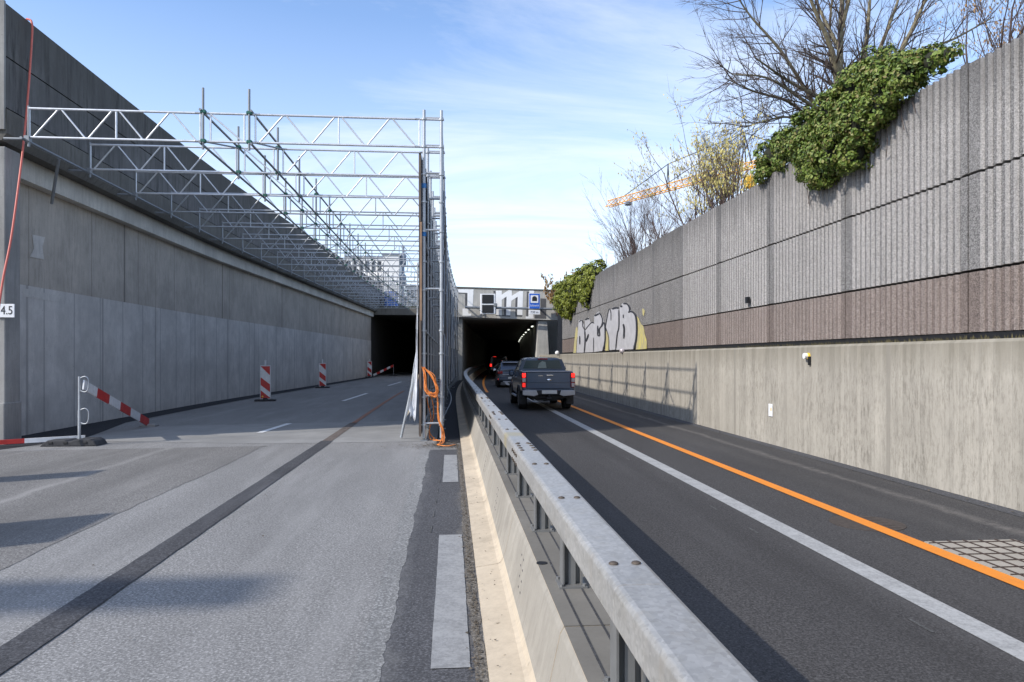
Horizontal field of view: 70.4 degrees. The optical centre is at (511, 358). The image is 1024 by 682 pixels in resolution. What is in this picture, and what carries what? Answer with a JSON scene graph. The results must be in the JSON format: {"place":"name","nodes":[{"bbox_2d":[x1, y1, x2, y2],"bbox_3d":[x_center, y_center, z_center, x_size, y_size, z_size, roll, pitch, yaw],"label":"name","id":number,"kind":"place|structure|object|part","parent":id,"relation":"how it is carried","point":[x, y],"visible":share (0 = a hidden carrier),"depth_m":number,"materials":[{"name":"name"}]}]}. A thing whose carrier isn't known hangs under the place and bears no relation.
{"place":"outdoors","nodes":[
{"label":"outdoors","id":0,"kind":"place"},
{"bbox_2d":[0,365,488,681],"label":"road","id":1,"kind":"structure","parent":0,"point":[235,595],"depth_m":6.29,"materials":[{"name":"grey asphalt"}]},
{"bbox_2d":[0,423,122,448],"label":"wall foot patch","id":2,"kind":"object","parent":1,"relation":"on","point":[88,433],"visible":0.5,"depth_m":17.02,"materials":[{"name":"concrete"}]},
{"bbox_2d":[40,376,106,446],"bbox_3d":[-9.045,1.085,14.986,1.102,1.430,0.512,0,0,-5],"label":"barrier post","id":3,"kind":"object","parent":1,"relation":"on","point":[80,441],"visible":1,"depth_m":14.88,"materials":[{"name":"metal"}]},
{"bbox_2d":[82,380,158,426],"bbox_3d":[-9.318,1.142,17.119,0.409,1.376,4.358,0,0,-7],"label":"barrier board","id":4,"kind":"object","parent":1,"relation":"on","point":[98,393],"visible":0.93,"depth_m":16.87,"materials":[{"name":"plastic"}]},
{"bbox_2d":[0,446,263,569],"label":"road patch","id":5,"kind":"object","parent":1,"relation":"on","point":[48,498],"visible":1,"depth_m":10.39,"materials":[{"name":"grey asphalt"}]},
{"bbox_2d":[0,435,84,444],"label":"barrier board","id":6,"kind":"object","parent":5,"relation":"on","point":[25,440],"visible":0.84,"depth_m":14.82,"materials":[{"name":"plastic"}]},
{"bbox_2d":[0,441,331,673],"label":"milled seam","id":7,"kind":"object","parent":1,"relation":"on","point":[22,645],"visible":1,"depth_m":5.87,"materials":[{"name":"grey asphalt"}]},
{"bbox_2d":[0,376,378,446],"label":"wall foot strip","id":8,"kind":"object","parent":1,"relation":"on","point":[67,430],"depth_m":22.46,"materials":[{"name":"concrete"}]},
{"bbox_2d":[365,359,373,376],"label":"beacon","id":9,"kind":"object","parent":8,"relation":"on","point":[369,368],"visible":0.92,"depth_m":67.97,"materials":[{"name":"plastic"}]},
{"bbox_2d":[3,87,458,440],"bbox_3d":[-7.651,-1.960,41.048,9.437,7.520,51.925,0,0,-3],"label":"scaffold","id":10,"kind":"object","parent":1,"relation":"on","point":[438,320],"visible":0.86,"depth_m":20.41,"materials":[{"name":"metal"}]},
{"bbox_2d":[408,262,418,420],"bbox_3d":[-2.191,-0.350,16.012,0.244,3.503,0.786,0,0,-5],"label":"plastic sheet","id":11,"kind":"object","parent":10,"relation":"hanging from","point":[412,406],"visible":0.98,"depth_m":15.87,"materials":[{"name":"white plastic"}]},
{"bbox_2d":[422,367,455,445],"bbox_3d":[-1.573,0.993,15.454,0.482,1.621,1.618,0,0,-29],"label":"orange cable","id":12,"kind":"object","parent":10,"relation":"hanging from","point":[431,394],"visible":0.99,"depth_m":15.66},
{"bbox_2d":[443,379,453,437],"bbox_3d":[-2.590,1.318,29.889,0.336,0.901,28.005,0,0,-4],"label":"grey cable","id":13,"kind":"object","parent":10,"relation":"attached to","point":[451,398],"visible":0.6,"depth_m":23.58,"materials":[{"name":"rubber"}]},
{"bbox_2d":[89,421,426,443],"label":"road slab","id":14,"kind":"structure","parent":1,"relation":"on","point":[384,431],"depth_m":17.27,"materials":[{"name":"grey concrete"}]},
{"bbox_2d":[257,423,291,432],"bbox_3d":[-6.078,1.788,18.628,0.160,0.001,2.484,0,0,-1],"label":"lane line","id":15,"kind":"object","parent":14,"relation":"on","point":[274,428],"visible":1,"depth_m":18.41,"materials":[{"name":"white paint"}]},
{"bbox_2d":[323,423,356,440],"bbox_3d":[-4.192,1.791,17.910,0.221,0.001,4.400,0,0,-5],"label":"milled seam","id":16,"kind":"object","parent":14,"relation":"on","point":[333,436],"visible":1,"depth_m":17.45,"materials":[{"name":"grey asphalt"}]},
{"bbox_2d":[400,359,418,437],"bbox_3d":[-2.277,0.894,16.090,0.458,1.764,0.056,0,0,17],"label":"leaning tube","id":17,"kind":"object","parent":14,"relation":"on","point":[407,408],"visible":0.83,"depth_m":16.08,"materials":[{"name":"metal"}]},
{"bbox_2d":[254,360,276,400],"bbox_3d":[-10.305,0.940,30.317,0.860,1.720,0.420,0,0,-13],"label":"beacon","id":18,"kind":"object","parent":1,"relation":"on","point":[265,382],"visible":0.99,"depth_m":30.27,"materials":[{"name":"plastic"}]},
{"bbox_2d":[315,359,329,387],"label":"beacon","id":19,"kind":"object","parent":1,"relation":"on","point":[322,374],"visible":1,"depth_m":43.68,"materials":[{"name":"plastic"}]},
{"bbox_2d":[342,393,367,400],"bbox_3d":[-7.215,1.788,33.582,0.170,0.001,6.578,0,0,-3],"label":"lane line","id":20,"kind":"object","parent":1,"relation":"on","point":[355,396],"visible":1,"depth_m":33.74,"materials":[{"name":"white paint"}]},
{"bbox_2d":[352,391,403,422],"bbox_3d":[-5.163,1.791,29.771,0.193,0.001,19.801,0,0,-4],"label":"orange line","id":21,"kind":"object","parent":1,"relation":"on","point":[366,414],"visible":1,"depth_m":25.26,"materials":[{"name":"paint"}]},
{"bbox_2d":[373,365,393,375],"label":"barrier board","id":22,"kind":"object","parent":1,"relation":"on","point":[389,367],"visible":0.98,"depth_m":71.99,"materials":[{"name":"plastic"}]},
{"bbox_2d":[349,449,430,681],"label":"edge dust","id":23,"kind":"object","parent":1,"relation":"on","point":[370,662],"visible":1,"depth_m":5.41,"materials":[{"name":"grey gravel"}]},
{"bbox_2d":[379,449,487,681],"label":"edge strip","id":24,"kind":"object","parent":1,"relation":"on","point":[406,654],"visible":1,"depth_m":5.63,"materials":[{"name":"asphalt"}]},
{"bbox_2d":[431,534,469,668],"bbox_3d":[-0.489,1.790,5.773,0.235,0.001,3.175,0,0,-5],"label":"edge line","id":25,"kind":"object","parent":24,"relation":"on","point":[450,640],"visible":1,"depth_m":5.14,"materials":[{"name":"white paint"}]},
{"bbox_2d":[443,455,457,481],"bbox_3d":[-1.012,1.790,11.948,0.237,0.001,2.952,0,0,-5],"label":"edge line","id":26,"kind":"object","parent":24,"relation":"on","point":[450,471],"visible":1,"depth_m":11.65,"materials":[{"name":"white paint"}]},
{"bbox_2d":[457,447,488,681],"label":"edge dust","id":27,"kind":"object","parent":24,"relation":"on","point":[475,635],"visible":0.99,"depth_m":5.57,"materials":[{"name":"grey gravel"}]},
{"bbox_2d":[436,380,462,442],"bbox_3d":[-2.957,1.796,37.589,0.889,0.001,44.620,0,0,-4],"label":"edge strip","id":28,"kind":"object","parent":1,"relation":"on","point":[451,431],"visible":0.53,"depth_m":20.54,"materials":[{"name":"concrete"}]},
{"bbox_2d":[22,395,1013,681],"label":"road litter","id":29,"kind":"object","parent":1,"relation":"on","point":[476,623],"visible":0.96,"depth_m":6.54,"materials":[{"name":"brown plant"}]},
{"bbox_2d":[346,255,382,283],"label":"apartment block","id":30,"kind":"structure","parent":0,"point":[379,263],"depth_m":155.96,"materials":[{"name":"white concrete"}]},
{"bbox_2d":[384,292,397,305],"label":"tarpaulin cover","id":31,"kind":"object","parent":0,"point":[393,294],"visible":0.3,"depth_m":72.40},
{"bbox_2d":[383,254,401,302],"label":"apartment block","id":32,"kind":"structure","parent":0,"point":[391,268],"depth_m":148.47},
{"bbox_2d":[406,285,418,306],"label":"apartment block","id":33,"kind":"structure","parent":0,"point":[413,295],"depth_m":166.63,"materials":[{"name":"grey concrete"}]},
{"bbox_2d":[5,0,1023,290],"label":"sky","id":34,"kind":"structure","parent":0,"point":[534,97],"materials":[{"name":"blue"}]},
{"bbox_2d":[541,269,574,315],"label":"russet shrub","id":35,"kind":"object","parent":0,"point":[551,293],"visible":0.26,"depth_m":57.04,"materials":[{"name":"brown plant"}]},
{"bbox_2d":[473,368,1023,681],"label":"road","id":36,"kind":"structure","parent":0,"point":[766,603],"depth_m":6.89,"materials":[{"name":"grey asphalt"}]},
{"bbox_2d":[482,375,487,391],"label":"orange line","id":37,"kind":"object","parent":36,"relation":"on","point":[484,387],"visible":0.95,"depth_m":49.15,"materials":[{"name":"paint"}]},
{"bbox_2d":[490,356,507,374],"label":"dark van","id":38,"kind":"object","parent":36,"relation":"on","point":[495,361],"visible":0.52,"depth_m":76.67,"materials":[{"name":"black paint"}]},
{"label":"rear window","id":39,"kind":"part","parent":38,"relation":"part of","materials":[{"name":"black glass"}]},
{"bbox_2d":[493,360,517,386],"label":"estate car","id":40,"kind":"object","parent":36,"relation":"on","point":[504,368],"visible":0.47,"depth_m":44.22,"materials":[{"name":"paint"}]},
{"bbox_2d":[509,357,574,408],"bbox_3d":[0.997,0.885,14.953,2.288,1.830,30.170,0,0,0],"label":"pickup truck","id":41,"kind":"object","parent":36,"relation":"on","point":[551,379],"visible":1,"depth_m":24.93,"materials":[{"name":"grey paint"}]},
{"bbox_3d":[1.111,0.230,26.338,1.440,0.300,0.024,0,0,-5],"label":"rear window","id":42,"kind":"part","parent":41,"relation":"part of","materials":[{"name":"black glass"}]},
{"bbox_2d":[505,382,1023,660],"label":"white line","id":43,"kind":"object","parent":36,"relation":"on","point":[989,634],"visible":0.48,"depth_m":6.22,"materials":[{"name":"paint"}]},
{"bbox_2d":[558,400,1023,588],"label":"orange line","id":44,"kind":"object","parent":36,"relation":"on","point":[1009,579],"visible":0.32,"depth_m":7.90,"materials":[{"name":"paint"}]},
{"bbox_2d":[575,391,1023,517],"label":"gutter","id":45,"kind":"object","parent":36,"relation":"on","point":[960,497],"visible":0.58,"depth_m":11.48,"materials":[{"name":"concrete"}]},
{"bbox_2d":[909,618,933,631],"bbox_3d":[2.746,1.795,4.874,0.025,0.001,0.250,0,0,-5],"label":"worn line","id":46,"kind":"object","parent":36,"relation":"on","point":[919,624],"visible":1,"depth_m":4.87,"materials":[{"name":"paint"}]},
{"bbox_2d":[924,538,1023,580],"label":"patch of paving stones","id":47,"kind":"object","parent":36,"relation":"on","point":[1005,556],"visible":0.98,"depth_m":6.68,"materials":[{"name":"stone"}]},
{"bbox_2d":[567,330,1021,352],"bbox_3d":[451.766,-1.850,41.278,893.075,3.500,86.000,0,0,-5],"label":"bank","id":48,"kind":"structure","parent":0,"point":[855,338],"depth_m":12.15,"materials":[{"name":"plant"}]},
{"bbox_2d":[550,259,606,319],"bbox_3d":[3.603,-3.584,40.939,1.963,2.909,13.491,0,0,-5],"label":"hedge bush","id":49,"kind":"object","parent":48,"relation":"on","point":[565,299],"visible":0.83,"depth_m":37.66,"materials":[{"name":"green plant"}]},
{"bbox_2d":[585,231,639,266],"bbox_3d":[6.578,-5.538,40.195,5.930,4.318,4.993,0,0,-5],"label":"bare shrub","id":50,"kind":"object","parent":48,"relation":"on","point":[606,255],"visible":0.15,"depth_m":39.26,"materials":[{"name":"brown plant"}]},
{"bbox_2d":[581,155,686,259],"bbox_3d":[6.089,-6.629,35.289,5.039,6.496,6.395,0,0,14],"label":"bare shrub","id":51,"kind":"object","parent":48,"relation":"on","point":[631,245],"visible":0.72,"depth_m":34.88,"materials":[{"name":"brown plant"}]},
{"bbox_2d":[630,165,713,245],"bbox_3d":[6.731,-5.677,29.776,4.028,4.588,3.903,0,0,17],"label":"bare shrub","id":52,"kind":"object","parent":48,"relation":"on","point":[673,224],"visible":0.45,"depth_m":29.86,"materials":[{"name":"brown plant"}]},
{"bbox_2d":[614,77,775,225],"bbox_3d":[6.679,-6.642,25.944,5.060,6.514,4.786,0,0,37],"label":"hazel shrub","id":53,"kind":"object","parent":48,"relation":"on","point":[731,174],"visible":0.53,"depth_m":25.08,"materials":[{"name":"plant"}]},
{"bbox_2d":[672,110,776,208],"bbox_3d":[6.781,-5.577,22.536,3.153,4.385,4.562,0,0,-5],"label":"hazel shrub","id":54,"kind":"object","parent":48,"relation":"on","point":[719,183],"visible":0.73,"depth_m":22.84,"materials":[{"name":"plant"}]},
{"bbox_2d":[667,0,1022,170],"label":"bare tree","id":55,"kind":"object","parent":48,"relation":"on","point":[835,64],"visible":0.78,"depth_m":22.02,"materials":[{"name":"brown plant"}]},
{"bbox_2d":[923,0,1023,63],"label":"bare shrub","id":56,"kind":"object","parent":48,"relation":"on","point":[1011,28],"visible":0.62,"depth_m":11.99,"materials":[{"name":"brown plant"}]},
{"label":"ground","id":57,"kind":"structure","parent":0,"visible":0},
{"bbox_2d":[0,0,382,444],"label":"retaining wall","id":58,"kind":"structure","parent":57,"relation":"on","point":[139,306],"depth_m":21.75,"materials":[{"name":"concrete"}]},
{"bbox_2d":[0,304,14,317],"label":"clearance sign","id":59,"kind":"object","parent":58,"relation":"attached to","point":[7,310],"visible":1,"depth_m":15.03,"materials":[{"name":"white metal"}]},
{"bbox_2d":[0,18,32,303],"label":"red hose","id":60,"kind":"object","parent":58,"relation":"hanging from","point":[18,185],"visible":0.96,"depth_m":15.12,"materials":[{"name":"red rubber"}]},
{"bbox_2d":[50,158,59,203],"bbox_3d":[-10.755,-4.161,17.077,0.070,0.981,0.770,0,0,-44],"label":"loose tube","id":61,"kind":"object","parent":58,"relation":"hanging from","point":[55,181],"visible":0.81,"depth_m":17.05,"materials":[{"name":"metal"}]},
{"bbox_2d":[371,287,557,379],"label":"tunnel","id":62,"kind":"structure","parent":57,"relation":"on","point":[483,338],"depth_m":72.44,"materials":[{"name":"concrete"}]},
{"bbox_2d":[379,306,418,307],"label":"tunnel deck","id":63,"kind":"structure","parent":62,"relation":"on","point":[397,306],"depth_m":72.30,"materials":[{"name":"grey concrete"}]},
{"bbox_2d":[400,246,405,305],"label":"stair tower","id":64,"kind":"structure","parent":63,"relation":"on","point":[404,279],"depth_m":149.73,"materials":[{"name":"grey metal"}]},
{"bbox_2d":[465,306,556,309],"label":"sign gantry","id":65,"kind":"object","parent":62,"relation":"attached to","point":[519,308],"visible":0.68,"depth_m":57.39,"materials":[{"name":"metal"}]},
{"bbox_2d":[480,304,495,313],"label":"lane signal","id":66,"kind":"object","parent":65,"relation":"attached to","point":[487,308],"visible":1,"depth_m":57.14,"materials":[{"name":"white metal"}]},
{"bbox_2d":[480,293,495,303],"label":"lane signal","id":67,"kind":"object","parent":65,"relation":"attached to","point":[487,298],"visible":1,"depth_m":57.15,"materials":[{"name":"white metal"}]},
{"bbox_2d":[529,293,539,308],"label":"tunnel sign","id":68,"kind":"object","parent":65,"relation":"attached to","point":[534,300],"visible":1,"depth_m":57.24,"materials":[{"name":"blue metal"}]},
{"bbox_2d":[529,310,539,313],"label":"distance plate","id":69,"kind":"object","parent":65,"relation":"attached to","point":[534,311],"visible":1,"depth_m":57.28,"materials":[{"name":"white metal"}]},
{"bbox_2d":[456,363,757,681],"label":"crash barrier","id":70,"kind":"object","parent":57,"relation":"on","point":[580,590],"visible":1,"depth_m":4.01,"materials":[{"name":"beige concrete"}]},
{"bbox_2d":[605,132,790,207],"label":"tower crane","id":71,"kind":"object","parent":57,"relation":"on","point":[668,182],"visible":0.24,"depth_m":153.19,"materials":[{"name":"orange paint"}]},
{"bbox_2d":[539,338,1023,511],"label":"concrete wall","id":72,"kind":"structure","parent":57,"relation":"on","point":[946,415],"depth_m":11.71,"materials":[{"name":"beige concrete"}]},
{"bbox_2d":[557,314,562,353],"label":"cladding wall","id":73,"kind":"structure","parent":72,"relation":"on","point":[559,335],"depth_m":52.89,"materials":[{"name":"metal"}]},
{"bbox_2d":[768,404,772,416],"bbox_3d":[5.388,1.085,15.123,0.025,0.260,0.170,0,0,-5],"label":"notice","id":74,"kind":"object","parent":72,"relation":"attached to","point":[770,409],"visible":1,"depth_m":15.10,"materials":[{"name":"white paint"}]},
{"bbox_2d":[562,33,1023,353],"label":"noise barrier","id":75,"kind":"object","parent":72,"relation":"on","point":[918,229],"visible":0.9,"depth_m":11.79,"materials":[{"name":"grey ribbed concrete"},{"name":"reddish brown concrete"}]},
{"bbox_2d":[750,41,964,205],"bbox_3d":[5.663,-3.957,12.926,1.212,2.185,6.283,0,0,-5],"label":"ivy bush","id":76,"kind":"object","parent":75,"relation":"on","point":[827,143],"visible":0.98,"depth_m":11.76,"materials":[{"name":"green plant"}]},
{"bbox_2d":[568,334,1023,353],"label":"grass fringe","id":77,"kind":"object","parent":72,"relation":"on","point":[960,338],"depth_m":11.19,"materials":[{"name":"plant"}]},
{"bbox_2d":[802,353,810,364],"bbox_3d":[5.505,0.016,13.526,0.105,0.228,0.170,0,0,-5],"label":"marker lamp","id":78,"kind":"object","parent":72,"relation":"attached to","point":[806,356],"visible":1,"depth_m":13.49,"materials":[{"name":"yellow paint"}]}
]}

